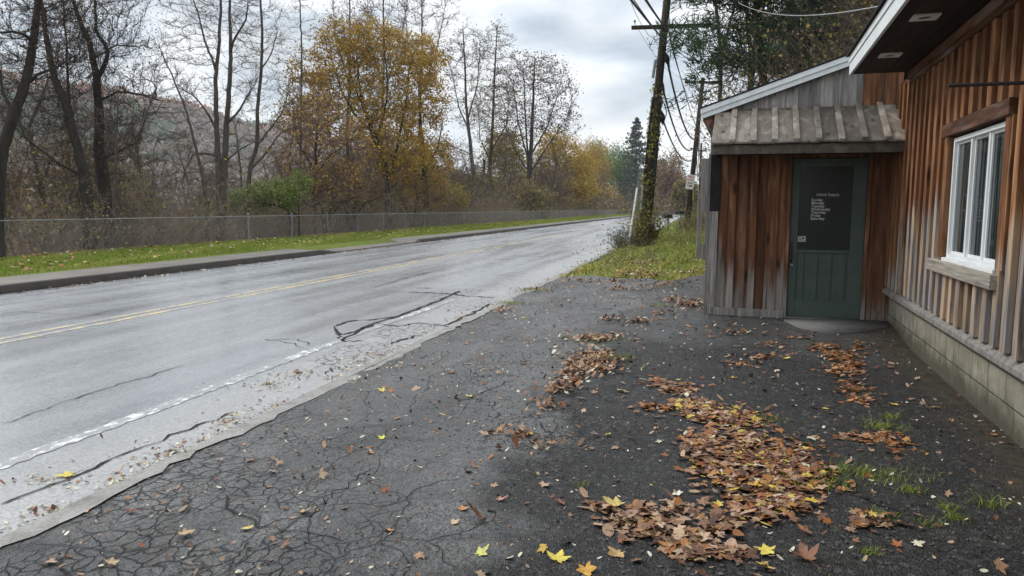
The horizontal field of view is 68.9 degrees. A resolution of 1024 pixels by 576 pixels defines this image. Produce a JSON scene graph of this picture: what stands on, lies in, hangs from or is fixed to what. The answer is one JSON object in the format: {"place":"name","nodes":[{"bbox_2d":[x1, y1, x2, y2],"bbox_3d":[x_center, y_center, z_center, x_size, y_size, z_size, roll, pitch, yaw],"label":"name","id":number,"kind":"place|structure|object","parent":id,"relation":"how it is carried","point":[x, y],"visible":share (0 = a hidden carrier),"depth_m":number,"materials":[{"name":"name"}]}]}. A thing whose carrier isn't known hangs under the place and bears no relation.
{"place":"outdoors","nodes":[
{"label":"outdoors","id":0,"kind":"place"},
{"bbox_2d":[0,215,630,284],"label":"sidewalk","id":1,"kind":"structure","parent":0,"point":[42,276],"depth_m":18.40,"materials":[{"name":"concrete"}]},
{"bbox_2d":[0,213,683,536],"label":"road","id":2,"kind":"structure","parent":0,"point":[54,387],"depth_m":8.57,"materials":[{"name":"grey asphalt"}]},
{"bbox_2d":[0,299,455,468],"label":"white line","id":3,"kind":"object","parent":2,"relation":"on","point":[24,456],"visible":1,"depth_m":5.65,"materials":[{"name":"paint"}]},
{"bbox_2d":[0,279,546,530],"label":"road edge litter","id":4,"kind":"object","parent":2,"relation":"on","point":[53,506],"visible":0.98,"depth_m":4.75,"materials":[{"name":"brown plant"}]},
{"bbox_2d":[0,223,578,294],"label":"gutter leaves","id":5,"kind":"object","parent":2,"relation":"on","point":[74,285],"visible":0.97,"depth_m":17.39,"materials":[{"name":"brown plant"}]},
{"bbox_2d":[0,249,614,546],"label":"edge strip","id":6,"kind":"object","parent":2,"relation":"on","point":[56,517],"visible":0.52,"depth_m":4.60,"materials":[{"name":"concrete"}]},
{"bbox_2d":[0,222,623,338],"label":"yellow line","id":7,"kind":"object","parent":2,"relation":"on","point":[229,296],"visible":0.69,"depth_m":11.74,"materials":[{"name":"paint"}]},
{"bbox_2d":[0,222,626,343],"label":"yellow line","id":8,"kind":"object","parent":2,"relation":"on","point":[230,298],"visible":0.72,"depth_m":11.38,"materials":[{"name":"paint"}]},
{"bbox_2d":[0,215,637,293],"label":"kerb","id":9,"kind":"structure","parent":2,"relation":"on","point":[38,285],"depth_m":16.82,"materials":[{"name":"concrete"}]},
{"bbox_2d":[0,214,704,279],"bbox_3d":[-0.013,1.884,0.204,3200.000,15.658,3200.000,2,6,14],"label":"ground","id":10,"kind":"structure","parent":0,"point":[342,245],"depth_m":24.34,"materials":[{"name":"green plant"}]},
{"bbox_2d":[4,190,32,246],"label":"thicket tree","id":11,"kind":"object","parent":10,"relation":"on","point":[7,198],"visible":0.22,"depth_m":26.76,"materials":[{"name":"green plant"}]},
{"bbox_2d":[5,146,36,250],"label":"thicket tree","id":12,"kind":"object","parent":10,"relation":"on","point":[18,182],"visible":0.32,"depth_m":28.18,"materials":[{"name":"brown plant"}]},
{"bbox_2d":[0,73,43,227],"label":"thicket tree","id":13,"kind":"object","parent":10,"relation":"on","point":[18,157],"visible":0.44,"depth_m":27.38,"materials":[{"name":"brown plant"}]},
{"bbox_2d":[15,144,95,251],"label":"thicket tree","id":14,"kind":"object","parent":10,"relation":"on","point":[49,194],"visible":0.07,"depth_m":36.05,"materials":[{"name":"brown plant"}]},
{"bbox_2d":[0,24,112,250],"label":"thicket tree","id":15,"kind":"object","parent":10,"relation":"on","point":[36,167],"visible":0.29,"depth_m":32.39,"materials":[{"name":"brown plant"}]},
{"bbox_2d":[0,0,117,257],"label":"bare tree","id":16,"kind":"object","parent":10,"relation":"on","point":[14,108],"visible":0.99,"depth_m":20.45,"materials":[{"name":"brown plant"}]},
{"bbox_2d":[0,0,125,249],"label":"bare tree","id":17,"kind":"object","parent":10,"relation":"on","point":[81,164],"visible":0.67,"depth_m":25.82,"materials":[{"name":"brown plant"}]},
{"bbox_2d":[7,127,131,251],"bbox_3d":[-18.560,-3.586,30.524,5.613,6.129,5.380,1,6,6],"label":"thicket tree","id":18,"kind":"object","parent":10,"relation":"on","point":[39,185],"visible":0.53,"depth_m":30.33,"materials":[{"name":"brown plant"}]},
{"bbox_2d":[5,68,139,249],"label":"thicket tree","id":19,"kind":"object","parent":10,"relation":"on","point":[77,107],"visible":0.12,"depth_m":40.92,"materials":[{"name":"brown plant"}]},
{"bbox_2d":[27,113,150,246],"bbox_3d":[-21.112,-4.464,37.545,5.632,8.826,5.729,-3,7,-25],"label":"thicket tree","id":20,"kind":"object","parent":10,"relation":"on","point":[134,162],"visible":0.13,"depth_m":36.98,"materials":[{"name":"brown plant"}]},
{"bbox_2d":[46,151,168,244],"bbox_3d":[-18.214,-3.511,33.930,4.821,5.586,5.140,5,8,36],"label":"thicket tree","id":21,"kind":"object","parent":10,"relation":"on","point":[154,189],"visible":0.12,"depth_m":33.56,"materials":[{"name":"brown plant"}]},
{"bbox_2d":[52,118,165,224],"bbox_3d":[-20.099,-4.487,37.564,5.444,8.387,5.351,3,7,22],"label":"thicket tree","id":22,"kind":"object","parent":10,"relation":"on","point":[136,157],"visible":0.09,"depth_m":37.17,"materials":[{"name":"brown plant"}]},
{"bbox_2d":[41,0,182,247],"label":"bare tree","id":23,"kind":"object","parent":10,"relation":"on","point":[103,175],"visible":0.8,"depth_m":27.56,"materials":[{"name":"brown plant"}]},
{"bbox_2d":[82,86,147,247],"bbox_3d":[-13.707,-4.199,26.043,2.146,5.593,1.717,-1,6,-9],"label":"sapling","id":24,"kind":"object","parent":10,"relation":"on","point":[115,175],"visible":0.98,"depth_m":25.73,"materials":[{"name":"brown plant"}]},
{"bbox_2d":[65,161,171,246],"bbox_3d":[-18.142,-3.365,34.551,4.609,5.008,4.322,-1,6,-15],"label":"thicket tree","id":25,"kind":"object","parent":10,"relation":"on","point":[120,189],"visible":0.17,"depth_m":34.26,"materials":[{"name":"brown plant"}]},
{"bbox_2d":[83,68,201,244],"bbox_3d":[-18.850,-6.041,38.078,5.168,10.715,5.267,1,6,1],"label":"thicket tree","id":26,"kind":"object","parent":10,"relation":"on","point":[159,134],"visible":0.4,"depth_m":38.02,"materials":[{"name":"brown plant"}]},
{"bbox_2d":[145,124,211,235],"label":"thicket tree","id":27,"kind":"object","parent":10,"relation":"on","point":[180,157],"visible":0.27,"depth_m":52.75,"materials":[{"name":"brown plant"}]},
{"bbox_2d":[138,21,224,240],"bbox_3d":[-14.437,-6.763,32.630,3.830,9.467,2.339,-1,6,-10],"label":"bare tree","id":28,"kind":"object","parent":10,"relation":"on","point":[192,138],"visible":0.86,"depth_m":32.41,"materials":[{"name":"brown plant"}]},
{"bbox_2d":[158,130,215,234],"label":"thicket tree","id":29,"kind":"object","parent":10,"relation":"on","point":[188,159],"visible":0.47,"depth_m":39.84,"materials":[{"name":"brown plant"}]},
{"bbox_2d":[150,0,273,240],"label":"bare tree","id":30,"kind":"object","parent":10,"relation":"on","point":[219,160],"visible":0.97,"depth_m":34.46,"materials":[{"name":"grey plant"}]},
{"bbox_2d":[185,142,245,236],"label":"thicket tree","id":31,"kind":"object","parent":10,"relation":"on","point":[212,180],"visible":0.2,"depth_m":45.08,"materials":[{"name":"brown plant"}]},
{"bbox_2d":[195,110,271,238],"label":"thicket tree","id":32,"kind":"object","parent":10,"relation":"on","point":[239,159],"visible":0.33,"depth_m":47.56,"materials":[{"name":"brown plant"}]},
{"bbox_2d":[200,168,316,235],"bbox_3d":[-12.137,-4.141,35.795,5.509,3.376,3.075,0,6,-6],"label":"green shrub","id":33,"kind":"object","parent":10,"relation":"on","point":[284,196],"visible":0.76,"depth_m":35.58,"materials":[{"name":"green plant"}]},
{"bbox_2d":[224,0,335,237],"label":"bare tree","id":34,"kind":"object","parent":10,"relation":"on","point":[252,165],"visible":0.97,"depth_m":35.71,"materials":[{"name":"grey plant"}]},
{"bbox_2d":[256,146,313,234],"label":"thicket tree","id":35,"kind":"object","parent":10,"relation":"on","point":[291,159],"visible":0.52,"depth_m":38.87,"materials":[{"name":"brown plant"}]},
{"bbox_2d":[0,219,572,269],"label":"verge leaves","id":36,"kind":"object","parent":10,"relation":"on","point":[25,268],"visible":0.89,"depth_m":24.08,"materials":[{"name":"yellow plant"}]},
{"bbox_2d":[263,100,329,230],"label":"thicket tree","id":37,"kind":"object","parent":10,"relation":"on","point":[292,132],"visible":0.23,"depth_m":44.10,"materials":[{"name":"brown plant"}]},
{"bbox_2d":[0,130,598,255],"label":"undergrowth","id":38,"kind":"object","parent":10,"relation":"on","point":[47,244],"visible":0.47,"depth_m":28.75,"materials":[{"name":"plant"}]},
{"bbox_2d":[274,0,325,203],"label":"bare tree","id":39,"kind":"object","parent":10,"relation":"on","point":[302,50],"visible":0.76,"depth_m":48.43,"materials":[{"name":"brown plant"}]},
{"bbox_2d":[0,209,619,257],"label":"chain link fence","id":40,"kind":"object","parent":10,"relation":"on","point":[357,215],"visible":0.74,"depth_m":33.98,"materials":[{"name":"metal"}]},
{"bbox_2d":[276,107,346,217],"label":"thicket tree","id":41,"kind":"object","parent":10,"relation":"on","point":[310,154],"visible":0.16,"depth_m":49.17,"materials":[{"name":"brown plant"}]},
{"bbox_2d":[255,77,390,233],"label":"rusty tree","id":42,"kind":"object","parent":10,"relation":"on","point":[319,128],"visible":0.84,"depth_m":42.20,"materials":[{"name":"brown plant"}]},
{"bbox_2d":[272,157,382,228],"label":"autumn tree","id":43,"kind":"object","parent":10,"relation":"on","point":[339,178],"visible":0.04,"depth_m":55.17,"materials":[{"name":"orange plant"}]},
{"bbox_2d":[292,168,365,232],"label":"bare shrub","id":44,"kind":"object","parent":10,"relation":"on","point":[337,207],"visible":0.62,"depth_m":41.84,"materials":[{"name":"brown plant"}]},
{"bbox_2d":[320,130,382,221],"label":"thicket tree","id":45,"kind":"object","parent":10,"relation":"on","point":[369,163],"visible":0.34,"depth_m":46.12,"materials":[{"name":"brown plant"}]},
{"bbox_2d":[322,0,386,213],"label":"bare tree","id":46,"kind":"object","parent":10,"relation":"on","point":[349,8],"visible":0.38,"depth_m":55.00,"materials":[{"name":"brown plant"}]},
{"bbox_2d":[319,166,390,231],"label":"bare shrub","id":47,"kind":"object","parent":10,"relation":"on","point":[375,190],"visible":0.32,"depth_m":45.62,"materials":[{"name":"brown plant"}]},
{"bbox_2d":[275,6,450,229],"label":"golden maple","id":48,"kind":"object","parent":10,"relation":"on","point":[370,49],"visible":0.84,"depth_m":51.05,"materials":[{"name":"yellow plant"}]},
{"bbox_2d":[353,0,414,223],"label":"bare tree","id":49,"kind":"object","parent":10,"relation":"on","point":[389,14],"visible":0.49,"depth_m":60.67,"materials":[{"name":"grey plant"}]},
{"bbox_2d":[363,123,414,210],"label":"thicket tree","id":50,"kind":"object","parent":10,"relation":"on","point":[392,183],"visible":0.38,"depth_m":53.14,"materials":[{"name":"brown plant"}]},
{"bbox_2d":[371,170,449,226],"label":"bare shrub","id":51,"kind":"object","parent":10,"relation":"on","point":[427,203],"visible":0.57,"depth_m":55.27,"materials":[{"name":"brown plant"}]},
{"bbox_2d":[364,28,470,223],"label":"golden maple","id":52,"kind":"object","parent":10,"relation":"on","point":[444,154],"visible":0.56,"depth_m":59.11,"materials":[{"name":"brown plant"}]},
{"bbox_2d":[385,0,462,158],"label":"bare tree","id":53,"kind":"object","parent":10,"relation":"on","point":[421,2],"visible":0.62,"depth_m":69.02,"materials":[{"name":"grey plant"}]},
{"bbox_2d":[395,168,473,222],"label":"autumn tree","id":54,"kind":"object","parent":10,"relation":"on","point":[457,191],"visible":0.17,"depth_m":66.72,"materials":[{"name":"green plant"}]},
{"bbox_2d":[426,17,499,219],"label":"bare tree","id":55,"kind":"object","parent":10,"relation":"on","point":[467,121],"visible":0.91,"depth_m":75.79,"materials":[{"name":"grey plant"}]},
{"bbox_2d":[448,149,494,216],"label":"thicket tree","id":56,"kind":"object","parent":10,"relation":"on","point":[468,170],"visible":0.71,"depth_m":70.56,"materials":[{"name":"brown plant"}]},
{"bbox_2d":[452,163,499,218],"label":"thicket tree","id":57,"kind":"object","parent":10,"relation":"on","point":[485,183],"visible":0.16,"depth_m":79.72,"materials":[{"name":"brown plant"}]},
{"bbox_2d":[469,14,521,208],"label":"bare tree","id":58,"kind":"object","parent":10,"relation":"on","point":[490,140],"visible":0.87,"depth_m":90.34,"materials":[{"name":"brown plant"}]},
{"bbox_2d":[476,124,535,194],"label":"autumn tree","id":59,"kind":"object","parent":10,"relation":"on","point":[513,162],"visible":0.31,"depth_m":116.67,"materials":[{"name":"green plant"}]},
{"bbox_2d":[491,144,526,206],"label":"thicket tree","id":60,"kind":"object","parent":10,"relation":"on","point":[507,167],"visible":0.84,"depth_m":87.90,"materials":[{"name":"brown plant"}]},
{"bbox_2d":[396,176,624,227],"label":"undergrowth","id":61,"kind":"object","parent":10,"relation":"on","point":[570,204],"visible":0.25,"depth_m":119.38,"materials":[{"name":"brown plant"}]},
{"bbox_2d":[460,159,565,217],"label":"autumn tree","id":62,"kind":"object","parent":10,"relation":"on","point":[538,197],"visible":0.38,"depth_m":91.11,"materials":[{"name":"brown plant"}]},
{"bbox_2d":[475,49,590,217],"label":"bare tree","id":63,"kind":"object","parent":10,"relation":"on","point":[531,150],"visible":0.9,"depth_m":104.17,"materials":[{"name":"brown plant"}]},
{"bbox_2d":[532,127,573,212],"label":"thicket tree","id":64,"kind":"object","parent":10,"relation":"on","point":[543,159],"visible":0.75,"depth_m":108.54,"materials":[{"name":"brown plant"}]},
{"bbox_2d":[549,154,574,208],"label":"thicket tree","id":65,"kind":"object","parent":10,"relation":"on","point":[558,200],"visible":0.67,"depth_m":116.31,"materials":[{"name":"brown plant"}]},
{"bbox_2d":[520,123,606,211],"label":"autumn tree","id":66,"kind":"object","parent":10,"relation":"on","point":[585,186],"visible":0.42,"depth_m":131.03,"materials":[{"name":"yellow plant"}]},
{"bbox_2d":[564,132,624,203],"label":"autumn tree","id":67,"kind":"object","parent":10,"relation":"on","point":[595,153],"visible":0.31,"depth_m":207.05,"materials":[{"name":"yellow plant"}]},
{"bbox_2d":[594,221,638,248],"bbox_3d":[3.970,-1.770,26.763,1.772,1.244,1.677,-3,7,-28],"label":"bush","id":68,"kind":"object","parent":10,"relation":"on","point":[619,233],"visible":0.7,"depth_m":26.62,"materials":[{"name":"green plant"}]},
{"bbox_2d":[596,138,642,205],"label":"autumn tree","id":69,"kind":"object","parent":10,"relation":"on","point":[615,164],"visible":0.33,"depth_m":243.29,"materials":[{"name":"green plant"}]},
{"bbox_2d":[610,117,645,205],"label":"spruce","id":70,"kind":"object","parent":10,"relation":"on","point":[635,135],"visible":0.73,"depth_m":223.70,"materials":[{"name":"green plant"}]},
{"bbox_2d":[553,226,704,279],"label":"grass","id":71,"kind":"structure","parent":10,"relation":"on","point":[592,268],"depth_m":19.08,"materials":[{"name":"green plant"}]},
{"bbox_2d":[563,220,704,273],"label":"weeds","id":72,"kind":"object","parent":10,"relation":"on","point":[646,254],"visible":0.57,"depth_m":21.39,"materials":[{"name":"plant"}]},
{"bbox_2d":[611,197,679,246],"bbox_3d":[4.891,-2.194,26.948,2.622,2.190,2.538,-4,7,-33],"label":"bush","id":73,"kind":"object","parent":10,"relation":"on","point":[646,229],"visible":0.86,"depth_m":26.68,"materials":[{"name":"green plant"}]},
{"bbox_2d":[596,184,702,214],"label":"undergrowth","id":74,"kind":"object","parent":10,"relation":"on","point":[627,204],"visible":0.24,"depth_m":172.63,"materials":[{"name":"brown plant"}]},
{"bbox_2d":[637,155,671,210],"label":"tree","id":75,"kind":"object","parent":10,"relation":"on","point":[663,161],"visible":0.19,"depth_m":203.47,"materials":[{"name":"grey plant"}]},
{"bbox_2d":[654,162,686,211],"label":"tree","id":76,"kind":"object","parent":10,"relation":"on","point":[667,179],"visible":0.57,"depth_m":183.70,"materials":[{"name":"brown plant"}]},
{"bbox_2d":[631,0,711,239],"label":"utility pole","id":77,"kind":"object","parent":10,"relation":"on","point":[661,61],"visible":0.76,"depth_m":26.39,"materials":[{"name":"wood"}]},
{"bbox_2d":[633,82,664,246],"bbox_3d":[4.855,-4.324,26.842,1.292,6.074,1.092,2,6,14],"label":"pole ivy","id":78,"kind":"object","parent":77,"relation":"attached to","point":[649,151],"visible":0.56,"depth_m":26.63,"materials":[{"name":"green plant"}]},
{"bbox_2d":[663,147,686,177],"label":"tree","id":79,"kind":"object","parent":10,"relation":"on","point":[673,158],"visible":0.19,"depth_m":251.92,"materials":[{"name":"grey plant"}]},
{"bbox_2d":[666,177,698,212],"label":"tree","id":80,"kind":"object","parent":10,"relation":"on","point":[679,195],"visible":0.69,"depth_m":144.26,"materials":[{"name":"green plant"}]},
{"bbox_2d":[666,207,704,234],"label":"undergrowth","id":81,"kind":"object","parent":10,"relation":"on","point":[684,222],"visible":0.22,"depth_m":35.17,"materials":[{"name":"green plant"}]},
{"bbox_2d":[685,77,716,224],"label":"utility pole","id":82,"kind":"object","parent":10,"relation":"on","point":[690,191],"visible":0.43,"depth_m":43.06,"materials":[{"name":"wood"}]},
{"bbox_2d":[707,4,751,100],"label":"slope tree","id":83,"kind":"object","parent":10,"relation":"on","point":[720,91],"visible":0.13,"depth_m":29.99,"materials":[{"name":"green plant"}]},
{"bbox_2d":[647,0,872,111],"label":"pine tree","id":84,"kind":"object","parent":10,"relation":"on","point":[697,43],"visible":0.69,"depth_m":23.30,"materials":[{"name":"green plant"}]},
{"bbox_2d":[638,0,904,175],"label":"tree foliage","id":85,"kind":"object","parent":10,"relation":"on","point":[851,38],"visible":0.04,"depth_m":20.59,"materials":[{"name":"green plant"}]},
{"bbox_2d":[696,0,1023,448],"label":"wooden building","id":86,"kind":"structure","parent":10,"relation":"on","point":[861,179],"depth_m":8.11,"materials":[{"name":"wood"}]},
{"bbox_2d":[786,158,868,318],"bbox_3d":[3.957,-0.618,9.402,0.870,2.005,0.101,2,6,17],"label":"door","id":87,"kind":"structure","parent":86,"relation":"in","point":[828,195],"depth_m":9.42,"materials":[{"name":"green paint"}]},
{"bbox_2d":[946,121,1005,268],"bbox_3d":[3.617,-0.703,5.784,0.072,1.020,1.430,2,6,17],"label":"window","id":88,"kind":"structure","parent":86,"relation":"in","point":[978,155],"depth_m":5.87,"materials":[{"name":"white plastic"}]},
{"bbox_2d":[0,0,817,193],"label":"sky","id":89,"kind":"structure","parent":0,"point":[613,61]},
{"bbox_2d":[0,275,1023,575],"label":"driveway","id":90,"kind":"structure","parent":0,"point":[212,507],"depth_m":4.27,"materials":[{"name":"grey asphalt"}]},
{"bbox_2d":[44,279,1023,575],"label":"leaf scraps","id":91,"kind":"object","parent":90,"relation":"on","point":[584,445],"visible":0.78,"depth_m":4.54,"materials":[{"name":"brown plant"}]},
{"bbox_2d":[46,278,1023,575],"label":"scattered leaves","id":92,"kind":"object","parent":90,"relation":"on","point":[1000,564],"visible":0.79,"depth_m":4.37,"materials":[{"name":"brown plant"}]},
{"bbox_2d":[576,558,595,575],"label":"maple leaf","id":93,"kind":"object","parent":90,"relation":"on","point":[588,569],"visible":1,"depth_m":3.06,"materials":[{"name":"yellow plant"}]},
{"bbox_2d":[482,235,776,449],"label":"leaf litter","id":94,"kind":"object","parent":90,"relation":"on","point":[595,358],"visible":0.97,"depth_m":7.37,"materials":[{"name":"brown plant"}]},
{"bbox_2d":[631,374,855,525],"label":"leaf litter","id":95,"kind":"object","parent":90,"relation":"on","point":[774,500],"visible":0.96,"depth_m":4.37,"materials":[{"name":"brown plant"}]},
{"bbox_2d":[577,487,921,560],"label":"leaf litter","id":96,"kind":"object","parent":90,"relation":"on","point":[694,544],"visible":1,"depth_m":3.48,"materials":[{"name":"brown plant"}]},
{"bbox_2d":[633,326,917,452],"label":"leaf litter","id":97,"kind":"object","parent":90,"relation":"on","point":[867,434],"visible":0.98,"depth_m":6.25,"materials":[{"name":"brown plant"}]},
{"bbox_2d":[790,541,821,571],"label":"maple leaf","id":98,"kind":"object","parent":90,"relation":"on","point":[804,553],"visible":1,"depth_m":3.20,"materials":[{"name":"brown plant"}]},
{"bbox_2d":[764,467,876,492],"bbox_3d":[1.653,1.041,4.077,0.706,0.050,0.342,1,6,7],"label":"grass tuft","id":99,"kind":"object","parent":90,"relation":"on","point":[827,480],"visible":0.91,"depth_m":4.06,"materials":[{"name":"plant"}]},
{"bbox_2d":[784,318,888,333],"bbox_3d":[4.093,0.460,9.063,1.344,0.065,0.774,-1,6,-11],"label":"concrete pad","id":100,"kind":"object","parent":90,"relation":"on","point":[836,326],"visible":0.73,"depth_m":8.92,"materials":[{"name":"grey concrete"}]},
{"bbox_2d":[812,459,900,478],"bbox_3d":[1.969,1.025,4.266,0.463,0.045,0.308,4,7,31],"label":"grass tuft","id":101,"kind":"object","parent":90,"relation":"on","point":[857,473],"visible":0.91,"depth_m":4.25,"materials":[{"name":"green plant"}]},
{"bbox_2d":[853,417,918,433],"bbox_3d":[2.550,0.934,5.073,0.454,0.059,0.295,4,7,30],"label":"grass tuft","id":102,"kind":"object","parent":90,"relation":"on","point":[878,426],"visible":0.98,"depth_m":5.08,"materials":[{"name":"plant"}]},
{"bbox_2d":[816,455,964,495],"bbox_3d":[2.063,1.036,4.173,0.821,0.045,0.531,2,6,14],"label":"grass tuft","id":103,"kind":"object","parent":90,"relation":"on","point":[886,475],"visible":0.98,"depth_m":4.15,"materials":[{"name":"green plant"}]},
{"bbox_2d":[398,214,629,229],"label":"grass","id":104,"kind":"structure","parent":0,"point":[504,224],"depth_m":62.81,"materials":[{"name":"green plant"}]},
{"bbox_2d":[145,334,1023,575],"bbox_3d":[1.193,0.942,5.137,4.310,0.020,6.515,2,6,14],"label":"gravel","id":105,"kind":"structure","parent":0,"point":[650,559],"depth_m":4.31,"materials":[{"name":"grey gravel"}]},
{"bbox_3d":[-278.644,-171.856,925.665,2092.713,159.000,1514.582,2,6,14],"label":"hill","id":106,"kind":"structure","parent":0,"visible":0},
{"bbox_2d":[0,69,496,226],"bbox_3d":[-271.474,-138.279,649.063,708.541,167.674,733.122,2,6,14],"label":"distant forest","id":107,"kind":"object","parent":106,"relation":"on","point":[207,131],"visible":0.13,"depth_m":573.55,"materials":[{"name":"brown plant"}]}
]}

